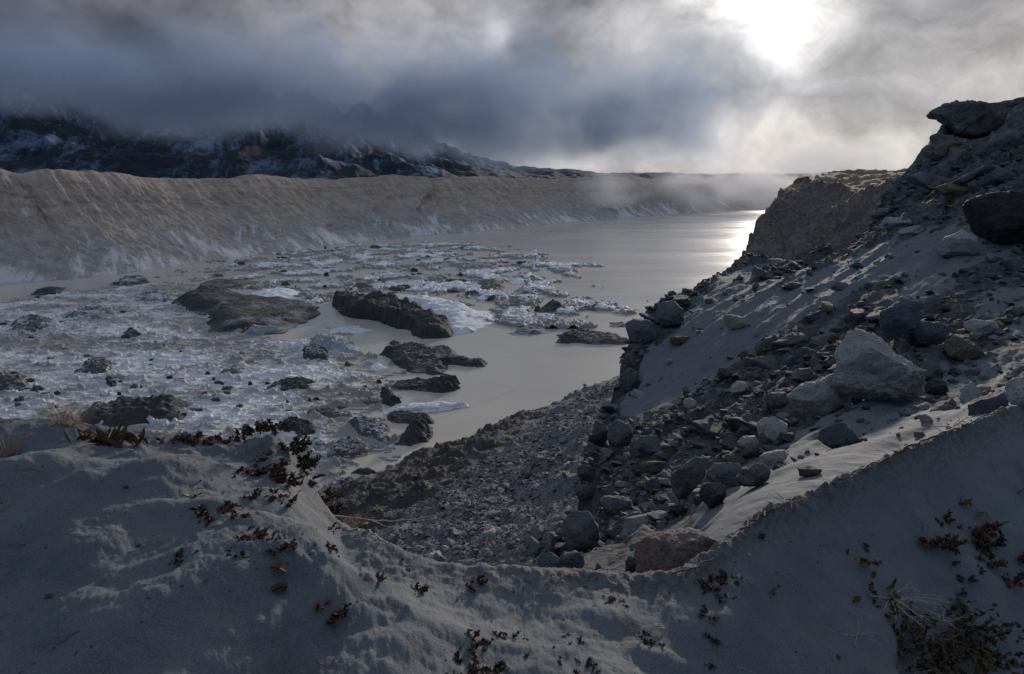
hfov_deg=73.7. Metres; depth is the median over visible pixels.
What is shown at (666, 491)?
stone
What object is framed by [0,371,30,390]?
iceberg
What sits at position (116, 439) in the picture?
withered rosette
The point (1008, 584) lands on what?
plant scrap
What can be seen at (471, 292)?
floe
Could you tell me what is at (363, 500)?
stone
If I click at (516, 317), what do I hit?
brash ice
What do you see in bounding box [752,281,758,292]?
boulder
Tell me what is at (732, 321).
boulder
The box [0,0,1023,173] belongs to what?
sky
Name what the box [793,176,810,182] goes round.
boulder
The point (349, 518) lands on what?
grass tuft
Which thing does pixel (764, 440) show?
stone
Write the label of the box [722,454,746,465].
stone
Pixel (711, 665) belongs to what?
plant scrap
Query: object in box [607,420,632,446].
boulder
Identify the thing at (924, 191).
stone
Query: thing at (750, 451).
boulder
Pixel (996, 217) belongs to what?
boulder
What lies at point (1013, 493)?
dead twig
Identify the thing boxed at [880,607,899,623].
plant scrap
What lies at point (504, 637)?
plant scrap
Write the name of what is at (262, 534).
dead sprig
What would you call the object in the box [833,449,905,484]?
exposed root
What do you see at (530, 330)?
iceberg
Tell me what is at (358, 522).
grass tuft
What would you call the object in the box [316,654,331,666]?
grass tuft
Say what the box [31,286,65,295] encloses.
iceberg
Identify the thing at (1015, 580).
dead sprig
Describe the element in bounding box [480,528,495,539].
stone
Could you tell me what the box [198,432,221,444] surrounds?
dead sprig
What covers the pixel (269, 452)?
dead sprig
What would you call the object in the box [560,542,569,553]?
stone
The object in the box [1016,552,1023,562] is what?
dead sprig
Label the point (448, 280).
floe
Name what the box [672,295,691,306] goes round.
stone
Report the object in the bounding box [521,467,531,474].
stone
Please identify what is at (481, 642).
dead sprig
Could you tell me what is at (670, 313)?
boulder
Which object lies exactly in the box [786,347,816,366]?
stone
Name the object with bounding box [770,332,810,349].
stone
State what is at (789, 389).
stone
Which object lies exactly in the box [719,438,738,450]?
stone
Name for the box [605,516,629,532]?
stone
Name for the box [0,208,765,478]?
lake water
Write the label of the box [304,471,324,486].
dead sprig
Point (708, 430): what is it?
stone
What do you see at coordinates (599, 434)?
boulder
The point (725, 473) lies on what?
boulder
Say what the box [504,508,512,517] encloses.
stone
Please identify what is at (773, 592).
plant scrap
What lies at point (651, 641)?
dead sprig
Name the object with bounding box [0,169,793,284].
moraine wall
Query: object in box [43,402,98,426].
grass tuft
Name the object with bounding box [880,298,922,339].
boulder
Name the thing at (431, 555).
stone
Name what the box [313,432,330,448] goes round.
iceberg
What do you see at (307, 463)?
dead sprig
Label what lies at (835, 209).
moraine spur
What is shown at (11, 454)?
grass tuft
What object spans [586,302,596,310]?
iceberg
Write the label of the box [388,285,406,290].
floe
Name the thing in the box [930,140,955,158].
boulder
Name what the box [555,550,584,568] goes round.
boulder
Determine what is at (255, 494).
plant scrap
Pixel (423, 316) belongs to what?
iceberg
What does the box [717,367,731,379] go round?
boulder
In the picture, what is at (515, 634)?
plant scrap
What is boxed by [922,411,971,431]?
dead twig
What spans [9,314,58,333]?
iceberg
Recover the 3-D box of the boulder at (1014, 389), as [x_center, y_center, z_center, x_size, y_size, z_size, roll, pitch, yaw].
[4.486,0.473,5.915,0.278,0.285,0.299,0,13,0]
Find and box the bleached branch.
[334,513,442,526]
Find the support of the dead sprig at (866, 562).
on the sand dune
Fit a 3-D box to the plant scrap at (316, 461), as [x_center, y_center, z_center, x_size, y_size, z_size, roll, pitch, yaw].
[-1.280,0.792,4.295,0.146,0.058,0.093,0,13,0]
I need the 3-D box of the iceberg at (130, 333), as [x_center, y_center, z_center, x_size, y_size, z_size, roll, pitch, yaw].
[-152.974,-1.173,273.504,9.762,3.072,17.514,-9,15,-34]
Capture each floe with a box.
[13,395,23,401]
[25,378,34,382]
[130,383,138,388]
[209,272,222,276]
[211,397,219,401]
[214,380,223,384]
[222,385,232,389]
[370,245,381,247]
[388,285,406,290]
[444,278,458,281]
[447,289,460,292]
[465,290,477,294]
[534,305,540,311]
[611,309,624,313]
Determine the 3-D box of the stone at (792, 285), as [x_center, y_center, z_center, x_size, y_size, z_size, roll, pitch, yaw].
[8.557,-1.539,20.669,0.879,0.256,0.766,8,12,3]
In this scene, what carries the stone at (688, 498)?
on the moraine slope at (693, 362)
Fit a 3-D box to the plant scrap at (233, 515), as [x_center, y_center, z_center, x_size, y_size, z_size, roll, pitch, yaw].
[-1.265,0.817,3.168,0.087,0.040,0.109,-6,14,-25]
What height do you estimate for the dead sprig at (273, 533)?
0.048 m
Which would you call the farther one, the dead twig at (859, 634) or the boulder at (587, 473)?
the boulder at (587, 473)
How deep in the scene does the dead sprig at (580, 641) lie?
2.93 m
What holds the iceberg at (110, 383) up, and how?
on the ice sheet
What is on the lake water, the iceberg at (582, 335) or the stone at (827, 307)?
the iceberg at (582, 335)
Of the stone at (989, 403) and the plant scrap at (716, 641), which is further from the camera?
the stone at (989, 403)
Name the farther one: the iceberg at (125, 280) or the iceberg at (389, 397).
the iceberg at (125, 280)
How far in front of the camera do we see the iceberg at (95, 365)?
221.20 m
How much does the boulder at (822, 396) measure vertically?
0.768 m
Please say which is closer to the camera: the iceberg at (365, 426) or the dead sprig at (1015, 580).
the dead sprig at (1015, 580)
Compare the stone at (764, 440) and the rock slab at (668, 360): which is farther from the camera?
the rock slab at (668, 360)
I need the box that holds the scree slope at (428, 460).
[324,375,619,566]
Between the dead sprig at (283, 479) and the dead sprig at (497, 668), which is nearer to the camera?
the dead sprig at (497, 668)
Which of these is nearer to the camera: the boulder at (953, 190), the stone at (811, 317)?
the stone at (811, 317)
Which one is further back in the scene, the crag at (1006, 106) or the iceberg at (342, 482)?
the iceberg at (342, 482)
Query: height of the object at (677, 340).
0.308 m
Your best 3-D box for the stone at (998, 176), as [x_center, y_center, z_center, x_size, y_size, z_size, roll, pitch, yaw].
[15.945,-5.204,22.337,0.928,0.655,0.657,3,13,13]
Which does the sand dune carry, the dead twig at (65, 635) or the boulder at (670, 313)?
the dead twig at (65, 635)
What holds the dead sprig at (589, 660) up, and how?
on the sand dune
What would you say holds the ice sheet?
on the lake water
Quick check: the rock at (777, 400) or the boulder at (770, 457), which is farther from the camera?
the rock at (777, 400)
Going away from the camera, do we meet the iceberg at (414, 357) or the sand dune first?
the sand dune
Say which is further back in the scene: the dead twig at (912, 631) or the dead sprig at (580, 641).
the dead twig at (912, 631)
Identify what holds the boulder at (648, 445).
on the moraine slope at (693, 362)
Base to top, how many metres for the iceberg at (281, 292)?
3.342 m
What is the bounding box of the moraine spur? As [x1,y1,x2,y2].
[742,168,906,259]
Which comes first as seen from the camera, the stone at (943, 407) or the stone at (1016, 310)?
the stone at (943, 407)
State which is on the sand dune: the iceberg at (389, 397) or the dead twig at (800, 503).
the dead twig at (800, 503)
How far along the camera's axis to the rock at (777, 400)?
12.00 m
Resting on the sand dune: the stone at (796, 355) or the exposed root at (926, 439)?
the exposed root at (926, 439)
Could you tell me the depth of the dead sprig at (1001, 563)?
4.51 m
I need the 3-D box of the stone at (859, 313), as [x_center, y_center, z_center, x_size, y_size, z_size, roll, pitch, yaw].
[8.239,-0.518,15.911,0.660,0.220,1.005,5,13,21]
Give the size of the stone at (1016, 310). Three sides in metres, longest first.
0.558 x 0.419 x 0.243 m
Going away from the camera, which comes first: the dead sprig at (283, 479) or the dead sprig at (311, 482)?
the dead sprig at (283, 479)
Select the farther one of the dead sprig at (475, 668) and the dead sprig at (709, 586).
the dead sprig at (709, 586)
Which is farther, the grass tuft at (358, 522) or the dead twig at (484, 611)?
the grass tuft at (358, 522)
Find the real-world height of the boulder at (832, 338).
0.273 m
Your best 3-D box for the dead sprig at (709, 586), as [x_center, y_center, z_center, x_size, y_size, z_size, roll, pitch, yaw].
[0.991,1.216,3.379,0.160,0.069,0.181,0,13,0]
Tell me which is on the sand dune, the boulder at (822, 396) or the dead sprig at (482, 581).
the dead sprig at (482, 581)
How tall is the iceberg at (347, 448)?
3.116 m
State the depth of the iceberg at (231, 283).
408.02 m
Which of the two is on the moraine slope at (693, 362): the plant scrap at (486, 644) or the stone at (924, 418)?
the stone at (924, 418)
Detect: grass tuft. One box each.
[0,423,37,457]
[34,397,76,425]
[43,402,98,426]
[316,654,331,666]
[340,510,359,524]
[344,507,371,527]
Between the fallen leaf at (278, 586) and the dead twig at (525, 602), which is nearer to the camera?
the fallen leaf at (278, 586)
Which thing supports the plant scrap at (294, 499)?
on the sand dune
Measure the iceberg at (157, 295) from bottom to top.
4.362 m
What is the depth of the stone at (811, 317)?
16.59 m
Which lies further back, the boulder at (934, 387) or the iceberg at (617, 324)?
the iceberg at (617, 324)
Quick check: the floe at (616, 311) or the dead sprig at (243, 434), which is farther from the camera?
the floe at (616, 311)
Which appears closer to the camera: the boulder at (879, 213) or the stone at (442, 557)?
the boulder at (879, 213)
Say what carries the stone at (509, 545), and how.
on the scree slope at (428, 460)
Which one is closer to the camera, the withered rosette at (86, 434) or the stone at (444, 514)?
the withered rosette at (86, 434)
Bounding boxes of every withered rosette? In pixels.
[63,422,122,442]
[88,424,148,449]
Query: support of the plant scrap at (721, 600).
on the sand dune
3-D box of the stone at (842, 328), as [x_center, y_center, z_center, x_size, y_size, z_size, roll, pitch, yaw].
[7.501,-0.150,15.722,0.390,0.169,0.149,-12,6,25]
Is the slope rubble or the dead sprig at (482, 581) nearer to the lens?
the dead sprig at (482, 581)
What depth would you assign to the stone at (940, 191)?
23.14 m
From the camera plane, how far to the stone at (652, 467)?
10.85 m
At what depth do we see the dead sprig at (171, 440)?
4.46 m
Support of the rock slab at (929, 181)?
on the moraine slope at (693, 362)
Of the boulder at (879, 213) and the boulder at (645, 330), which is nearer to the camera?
the boulder at (645, 330)
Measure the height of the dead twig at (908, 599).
0.204 m
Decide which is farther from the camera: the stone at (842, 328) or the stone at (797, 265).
the stone at (797, 265)
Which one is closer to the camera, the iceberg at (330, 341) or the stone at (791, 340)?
the stone at (791, 340)
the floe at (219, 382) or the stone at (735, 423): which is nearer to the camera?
the stone at (735, 423)
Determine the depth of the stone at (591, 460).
11.61 m
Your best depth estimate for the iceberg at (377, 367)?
223.21 m
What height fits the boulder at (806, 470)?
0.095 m
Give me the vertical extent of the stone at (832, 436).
0.363 m
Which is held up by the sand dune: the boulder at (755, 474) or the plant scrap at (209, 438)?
the plant scrap at (209, 438)
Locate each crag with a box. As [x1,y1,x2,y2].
[926,100,1006,137]
[928,133,950,143]
[990,97,1023,114]
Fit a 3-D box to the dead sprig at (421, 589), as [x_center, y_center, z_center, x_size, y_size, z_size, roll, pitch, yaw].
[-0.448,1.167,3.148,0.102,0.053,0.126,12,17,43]
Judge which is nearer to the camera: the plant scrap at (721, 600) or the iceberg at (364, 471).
the plant scrap at (721, 600)
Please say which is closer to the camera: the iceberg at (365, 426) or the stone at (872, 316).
the stone at (872, 316)
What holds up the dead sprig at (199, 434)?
on the sand dune
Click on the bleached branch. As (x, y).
(398, 520)
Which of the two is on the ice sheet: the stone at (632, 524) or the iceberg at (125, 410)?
the iceberg at (125, 410)
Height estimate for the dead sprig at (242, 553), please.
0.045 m
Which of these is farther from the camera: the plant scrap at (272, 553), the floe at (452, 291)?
the floe at (452, 291)
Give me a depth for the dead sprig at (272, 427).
4.23 m
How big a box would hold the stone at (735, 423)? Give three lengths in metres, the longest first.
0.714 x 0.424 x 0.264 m
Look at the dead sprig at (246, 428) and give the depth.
4.22 m
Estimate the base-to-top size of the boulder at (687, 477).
0.557 m
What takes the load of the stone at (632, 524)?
on the moraine slope at (693, 362)
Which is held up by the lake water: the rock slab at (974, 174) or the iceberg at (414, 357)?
the iceberg at (414, 357)
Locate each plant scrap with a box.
[196,435,214,444]
[229,508,249,518]
[243,487,262,499]
[265,543,279,557]
[281,494,297,507]
[300,458,320,468]
[326,522,340,529]
[326,541,337,552]
[481,637,492,650]
[492,629,506,640]
[502,630,520,637]
[605,595,629,607]
[697,604,720,624]
[702,631,721,644]
[703,662,716,670]
[714,592,736,603]
[769,584,781,595]
[849,595,861,603]
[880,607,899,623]
[1004,580,1013,588]
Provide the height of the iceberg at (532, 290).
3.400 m
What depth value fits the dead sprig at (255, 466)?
3.98 m
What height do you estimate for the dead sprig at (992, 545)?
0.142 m
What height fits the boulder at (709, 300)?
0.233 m
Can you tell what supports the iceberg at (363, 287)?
on the lake water
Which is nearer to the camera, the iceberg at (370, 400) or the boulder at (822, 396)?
the boulder at (822, 396)
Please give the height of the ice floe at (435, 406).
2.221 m
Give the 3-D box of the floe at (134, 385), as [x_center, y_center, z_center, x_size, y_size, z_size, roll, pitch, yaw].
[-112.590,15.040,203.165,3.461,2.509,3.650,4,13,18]
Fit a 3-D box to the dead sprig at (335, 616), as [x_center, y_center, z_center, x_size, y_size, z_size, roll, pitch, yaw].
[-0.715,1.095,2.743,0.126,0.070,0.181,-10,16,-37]
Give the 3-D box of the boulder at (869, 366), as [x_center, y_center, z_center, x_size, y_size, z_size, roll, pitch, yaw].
[5.512,0.501,10.253,1.262,1.183,0.807,7,15,29]
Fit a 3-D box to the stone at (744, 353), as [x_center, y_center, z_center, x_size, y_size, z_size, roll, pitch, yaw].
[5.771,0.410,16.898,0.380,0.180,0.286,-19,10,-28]
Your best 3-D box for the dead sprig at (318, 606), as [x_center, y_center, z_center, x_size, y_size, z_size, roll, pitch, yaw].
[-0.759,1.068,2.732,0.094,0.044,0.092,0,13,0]
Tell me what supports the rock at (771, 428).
on the moraine slope at (693, 362)
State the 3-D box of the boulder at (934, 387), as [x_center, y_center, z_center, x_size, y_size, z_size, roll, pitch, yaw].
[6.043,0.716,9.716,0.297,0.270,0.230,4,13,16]
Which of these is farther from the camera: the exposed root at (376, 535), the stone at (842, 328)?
the stone at (842, 328)
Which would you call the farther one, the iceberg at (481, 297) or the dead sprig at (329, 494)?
the iceberg at (481, 297)
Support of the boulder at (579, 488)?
on the moraine slope at (693, 362)
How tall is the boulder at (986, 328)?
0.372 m
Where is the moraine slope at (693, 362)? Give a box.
[550,103,1023,573]
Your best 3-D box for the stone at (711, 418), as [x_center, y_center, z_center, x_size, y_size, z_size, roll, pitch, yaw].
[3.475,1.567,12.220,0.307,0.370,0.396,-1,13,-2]
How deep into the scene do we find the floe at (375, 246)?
638.09 m
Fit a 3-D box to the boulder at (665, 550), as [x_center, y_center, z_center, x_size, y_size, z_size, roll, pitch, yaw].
[0.952,1.238,3.892,0.487,0.298,0.357,0,13,0]
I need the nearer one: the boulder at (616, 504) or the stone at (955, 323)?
the boulder at (616, 504)
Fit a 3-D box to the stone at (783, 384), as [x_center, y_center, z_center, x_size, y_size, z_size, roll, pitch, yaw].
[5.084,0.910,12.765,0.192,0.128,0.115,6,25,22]
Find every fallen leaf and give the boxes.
[270,562,288,572]
[271,582,287,591]
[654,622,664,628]
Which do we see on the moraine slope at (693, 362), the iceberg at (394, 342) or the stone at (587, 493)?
the stone at (587, 493)
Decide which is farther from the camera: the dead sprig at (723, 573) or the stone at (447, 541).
the stone at (447, 541)
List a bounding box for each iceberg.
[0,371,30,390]
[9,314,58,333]
[30,384,44,392]
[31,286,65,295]
[61,305,113,321]
[73,356,117,373]
[75,393,204,426]
[105,375,116,386]
[110,275,148,285]
[121,329,142,338]
[128,289,178,302]
[171,285,320,334]
[200,279,261,289]
[220,368,243,374]
[251,287,303,298]
[266,376,315,390]
[281,416,316,437]
[302,343,328,359]
[307,406,340,417]
[308,333,365,353]
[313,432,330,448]
[328,326,372,333]
[328,436,374,459]
[331,476,353,491]
[332,290,498,338]
[348,416,391,441]
[349,284,372,291]
[350,467,376,474]
[362,397,378,404]
[369,363,388,370]
[379,342,487,374]
[380,384,401,406]
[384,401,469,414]
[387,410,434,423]
[389,340,398,344]
[391,374,460,392]
[394,414,433,445]
[476,280,504,290]
[477,294,493,298]
[495,298,518,305]
[507,326,544,334]
[510,286,544,294]
[511,277,524,283]
[538,299,563,312]
[556,327,628,344]
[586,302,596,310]
[608,322,625,326]
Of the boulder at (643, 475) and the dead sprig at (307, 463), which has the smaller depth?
the dead sprig at (307, 463)
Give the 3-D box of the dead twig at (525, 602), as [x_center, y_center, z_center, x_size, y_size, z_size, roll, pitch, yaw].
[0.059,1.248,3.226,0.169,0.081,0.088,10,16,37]
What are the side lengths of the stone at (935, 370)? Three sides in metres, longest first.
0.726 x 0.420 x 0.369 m
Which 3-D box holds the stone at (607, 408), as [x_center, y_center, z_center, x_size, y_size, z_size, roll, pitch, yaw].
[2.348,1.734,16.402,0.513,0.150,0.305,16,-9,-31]
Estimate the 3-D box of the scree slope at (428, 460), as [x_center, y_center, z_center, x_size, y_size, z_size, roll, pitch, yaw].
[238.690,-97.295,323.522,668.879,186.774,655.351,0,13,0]
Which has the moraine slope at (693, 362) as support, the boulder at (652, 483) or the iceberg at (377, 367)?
the boulder at (652, 483)
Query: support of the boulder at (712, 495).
on the moraine slope at (693, 362)
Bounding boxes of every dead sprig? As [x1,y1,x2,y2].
[155,430,180,443]
[167,547,200,565]
[176,429,205,445]
[188,499,239,527]
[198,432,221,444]
[221,438,241,443]
[225,465,245,477]
[225,544,248,558]
[228,428,254,443]
[232,526,268,540]
[238,420,268,433]
[240,460,271,475]
[249,450,272,461]
[252,529,278,540]
[253,458,290,476]
[255,418,290,435]
[264,488,287,501]
[268,471,304,487]
[276,534,297,552]
[277,432,311,454]
[295,450,322,470]
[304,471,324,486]
[315,597,333,610]
[318,485,345,503]
[325,603,353,626]
[328,503,344,514]
[376,571,386,586]
[410,581,429,594]
[445,650,491,673]
[455,628,488,659]
[465,573,488,592]
[489,659,506,673]
[561,631,583,644]
[573,657,600,673]
[639,630,664,646]
[696,573,727,594]
[719,569,744,585]
[845,543,881,566]
[868,571,996,673]
[917,527,957,548]
[931,587,1023,673]
[934,509,955,526]
[934,532,969,555]
[956,574,978,582]
[957,521,1009,543]
[959,496,973,505]
[972,536,1006,553]
[975,551,1007,568]
[977,564,986,574]
[1001,570,1023,586]
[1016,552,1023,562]
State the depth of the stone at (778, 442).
9.67 m
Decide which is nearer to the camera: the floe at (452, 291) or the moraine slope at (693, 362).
the moraine slope at (693, 362)
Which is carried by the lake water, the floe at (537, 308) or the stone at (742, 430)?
the floe at (537, 308)
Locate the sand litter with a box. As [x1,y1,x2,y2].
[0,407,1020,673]
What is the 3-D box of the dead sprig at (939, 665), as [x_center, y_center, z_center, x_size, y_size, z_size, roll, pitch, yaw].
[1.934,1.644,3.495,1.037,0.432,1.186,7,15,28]
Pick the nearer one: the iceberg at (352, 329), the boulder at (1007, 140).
the boulder at (1007, 140)
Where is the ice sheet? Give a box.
[0,281,406,497]
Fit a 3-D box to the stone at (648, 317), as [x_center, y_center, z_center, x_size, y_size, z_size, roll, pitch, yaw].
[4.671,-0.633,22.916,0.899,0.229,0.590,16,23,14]
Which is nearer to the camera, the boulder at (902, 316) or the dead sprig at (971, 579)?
the dead sprig at (971, 579)
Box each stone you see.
[360,497,365,503]
[428,550,440,558]
[437,512,446,519]
[437,555,446,561]
[441,538,454,546]
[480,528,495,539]
[487,510,501,517]
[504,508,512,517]
[504,532,514,538]
[506,542,515,548]
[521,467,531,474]
[529,525,545,539]
[529,536,542,556]
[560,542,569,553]
[578,485,595,500]
[587,457,594,463]
[600,405,613,411]
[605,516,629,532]
[606,524,621,540]
[621,510,669,533]
[631,388,645,397]
[633,460,667,475]
[639,312,657,320]
[653,488,672,496]
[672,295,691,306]
[680,488,699,504]
[683,397,697,407]
[692,420,723,439]
[692,494,701,505]
[703,415,715,422]
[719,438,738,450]
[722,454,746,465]
[725,416,757,435]
[736,413,751,438]
[737,349,748,356]
[747,355,776,369]
[752,266,765,275]
[759,435,768,444]
[760,444,784,450]
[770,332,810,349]
[773,438,787,445]
[775,385,795,392]
[778,432,795,441]
[779,282,802,289]
[779,382,787,386]
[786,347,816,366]
[790,260,802,269]
[804,310,825,321]
[817,422,862,448]
[818,301,834,313]
[827,364,835,373]
[829,326,846,331]
[849,262,863,267]
[850,308,869,318]
[857,301,864,306]
[861,403,870,409]
[865,310,881,321]
[879,217,911,228]
[897,225,924,235]
[916,188,930,194]
[919,414,932,422]
[920,358,943,379]
[930,405,955,411]
[933,187,947,195]
[945,324,954,332]
[950,321,958,325]
[958,382,983,402]
[968,390,1008,415]
[979,168,1016,186]
[998,317,1012,323]
[999,304,1023,317]
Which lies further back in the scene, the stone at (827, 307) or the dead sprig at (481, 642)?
the stone at (827, 307)
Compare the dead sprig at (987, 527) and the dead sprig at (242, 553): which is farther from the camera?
the dead sprig at (987, 527)
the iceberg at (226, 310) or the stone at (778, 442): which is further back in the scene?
the iceberg at (226, 310)
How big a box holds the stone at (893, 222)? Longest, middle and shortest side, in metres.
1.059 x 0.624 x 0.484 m
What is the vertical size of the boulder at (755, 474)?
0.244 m
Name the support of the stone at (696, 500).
on the moraine slope at (693, 362)
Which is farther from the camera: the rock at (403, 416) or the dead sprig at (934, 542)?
the rock at (403, 416)
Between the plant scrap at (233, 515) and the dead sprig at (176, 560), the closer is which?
the dead sprig at (176, 560)
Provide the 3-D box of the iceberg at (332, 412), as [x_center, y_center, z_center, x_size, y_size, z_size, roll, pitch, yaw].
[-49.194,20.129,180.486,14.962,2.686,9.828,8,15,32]
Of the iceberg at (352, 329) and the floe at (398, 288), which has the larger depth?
the floe at (398, 288)
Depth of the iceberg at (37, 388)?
200.16 m
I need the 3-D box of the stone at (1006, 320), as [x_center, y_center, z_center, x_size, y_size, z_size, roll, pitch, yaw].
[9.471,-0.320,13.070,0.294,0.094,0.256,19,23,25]
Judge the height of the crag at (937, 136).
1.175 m
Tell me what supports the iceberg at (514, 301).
on the lake water
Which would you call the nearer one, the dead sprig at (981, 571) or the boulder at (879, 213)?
the dead sprig at (981, 571)
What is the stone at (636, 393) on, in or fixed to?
on the moraine slope at (693, 362)
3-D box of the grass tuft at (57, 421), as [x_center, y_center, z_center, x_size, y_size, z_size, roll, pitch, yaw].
[-3.099,0.513,4.663,0.316,0.164,0.304,0,13,0]
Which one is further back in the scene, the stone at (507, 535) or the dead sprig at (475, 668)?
the stone at (507, 535)
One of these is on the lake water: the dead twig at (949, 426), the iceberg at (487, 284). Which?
the iceberg at (487, 284)
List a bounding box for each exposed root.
[340,527,397,553]
[672,554,723,574]
[740,491,796,529]
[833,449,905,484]
[892,408,1006,452]
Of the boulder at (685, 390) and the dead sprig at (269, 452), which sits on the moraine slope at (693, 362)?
the boulder at (685, 390)
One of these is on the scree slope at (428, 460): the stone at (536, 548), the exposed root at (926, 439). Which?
the stone at (536, 548)
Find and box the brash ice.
[153,240,647,328]
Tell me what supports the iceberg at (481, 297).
on the lake water
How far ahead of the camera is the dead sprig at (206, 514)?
3.27 m
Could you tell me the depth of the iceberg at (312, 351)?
237.27 m
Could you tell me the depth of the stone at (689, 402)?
14.47 m
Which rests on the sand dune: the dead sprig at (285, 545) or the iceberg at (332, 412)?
the dead sprig at (285, 545)
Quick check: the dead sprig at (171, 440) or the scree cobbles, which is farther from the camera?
the scree cobbles
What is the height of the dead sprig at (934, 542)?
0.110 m
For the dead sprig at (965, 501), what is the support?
on the sand dune
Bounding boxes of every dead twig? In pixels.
[50,631,79,643]
[474,602,493,616]
[516,589,541,610]
[788,496,813,510]
[840,618,883,649]
[866,578,965,630]
[906,606,959,657]
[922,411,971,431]
[975,512,995,523]
[984,462,1023,501]
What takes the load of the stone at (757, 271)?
on the moraine slope at (693, 362)
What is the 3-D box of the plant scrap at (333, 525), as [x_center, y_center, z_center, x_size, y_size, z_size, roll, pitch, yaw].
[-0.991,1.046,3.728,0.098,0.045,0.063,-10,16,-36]
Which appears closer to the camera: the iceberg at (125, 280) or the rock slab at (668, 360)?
the rock slab at (668, 360)
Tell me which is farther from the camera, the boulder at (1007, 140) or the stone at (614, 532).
the boulder at (1007, 140)
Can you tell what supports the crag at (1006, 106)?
on the moraine slope at (693, 362)
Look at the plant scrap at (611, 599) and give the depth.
3.25 m
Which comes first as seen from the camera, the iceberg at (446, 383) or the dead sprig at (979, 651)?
the dead sprig at (979, 651)
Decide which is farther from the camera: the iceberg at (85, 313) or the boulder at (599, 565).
the iceberg at (85, 313)
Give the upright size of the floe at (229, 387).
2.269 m
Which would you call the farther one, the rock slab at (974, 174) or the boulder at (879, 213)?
the boulder at (879, 213)
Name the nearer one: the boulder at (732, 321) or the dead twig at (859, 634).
the dead twig at (859, 634)
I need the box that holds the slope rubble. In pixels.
[549,140,1023,555]
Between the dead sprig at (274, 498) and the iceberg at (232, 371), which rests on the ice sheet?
the iceberg at (232, 371)
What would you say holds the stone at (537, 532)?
on the scree slope at (428, 460)
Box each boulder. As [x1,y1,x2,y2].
[537,552,557,567]
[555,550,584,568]
[562,510,599,551]
[575,484,588,495]
[577,464,595,481]
[592,425,607,446]
[595,562,608,570]
[600,495,632,514]
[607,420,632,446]
[625,318,656,342]
[634,435,661,454]
[641,473,649,478]
[644,477,660,490]
[656,300,683,326]
[670,457,708,499]
[682,387,690,397]
[699,482,725,508]
[705,298,713,303]
[706,462,741,487]
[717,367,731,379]
[723,314,750,329]
[730,381,748,394]
[736,463,770,486]
[737,435,758,447]
[740,444,760,457]
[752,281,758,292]
[759,449,786,465]
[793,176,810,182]
[797,465,821,476]
[826,333,838,343]
[830,281,847,290]
[831,329,927,403]
[873,207,889,219]
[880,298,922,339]
[924,378,948,395]
[926,183,967,201]
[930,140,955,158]
[937,230,979,257]
[962,189,1023,244]
[963,319,1000,336]
[984,129,1023,153]
[1005,377,1023,404]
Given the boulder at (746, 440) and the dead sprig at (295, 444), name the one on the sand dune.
the dead sprig at (295, 444)
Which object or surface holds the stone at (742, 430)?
on the moraine slope at (693, 362)
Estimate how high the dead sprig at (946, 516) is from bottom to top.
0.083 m
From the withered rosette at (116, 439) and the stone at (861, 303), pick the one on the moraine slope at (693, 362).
the stone at (861, 303)
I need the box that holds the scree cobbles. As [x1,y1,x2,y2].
[339,377,619,566]
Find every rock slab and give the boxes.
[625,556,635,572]
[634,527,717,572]
[666,358,672,363]
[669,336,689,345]
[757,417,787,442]
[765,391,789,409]
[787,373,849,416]
[790,367,814,382]
[905,172,948,189]
[905,321,949,347]
[944,336,983,361]
[950,163,1000,185]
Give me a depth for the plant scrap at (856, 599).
3.77 m
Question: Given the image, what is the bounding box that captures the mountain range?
[0,66,827,180]
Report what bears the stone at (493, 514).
on the scree slope at (428, 460)
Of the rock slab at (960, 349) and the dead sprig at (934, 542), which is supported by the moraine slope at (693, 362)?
the rock slab at (960, 349)
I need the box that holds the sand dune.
[0,402,1023,673]
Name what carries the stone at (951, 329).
on the moraine slope at (693, 362)
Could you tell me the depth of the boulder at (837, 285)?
18.27 m
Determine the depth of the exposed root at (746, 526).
3.85 m
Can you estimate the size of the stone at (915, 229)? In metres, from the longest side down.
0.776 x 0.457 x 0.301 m
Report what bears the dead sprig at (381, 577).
on the sand dune
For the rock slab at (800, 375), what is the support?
on the moraine slope at (693, 362)
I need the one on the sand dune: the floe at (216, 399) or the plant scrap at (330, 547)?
the plant scrap at (330, 547)
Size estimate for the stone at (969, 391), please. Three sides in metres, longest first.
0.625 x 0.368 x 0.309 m
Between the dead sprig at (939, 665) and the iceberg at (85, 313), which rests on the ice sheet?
the iceberg at (85, 313)
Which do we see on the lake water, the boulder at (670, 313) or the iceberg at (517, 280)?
the iceberg at (517, 280)
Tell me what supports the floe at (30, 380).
on the lake water
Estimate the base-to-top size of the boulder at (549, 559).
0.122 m
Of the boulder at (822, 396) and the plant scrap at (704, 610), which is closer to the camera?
the plant scrap at (704, 610)
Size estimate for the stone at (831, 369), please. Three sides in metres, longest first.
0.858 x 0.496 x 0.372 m
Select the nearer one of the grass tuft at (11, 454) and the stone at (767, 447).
the grass tuft at (11, 454)
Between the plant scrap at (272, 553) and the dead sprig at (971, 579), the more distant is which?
the dead sprig at (971, 579)
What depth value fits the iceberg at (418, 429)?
162.71 m
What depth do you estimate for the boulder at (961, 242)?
18.40 m

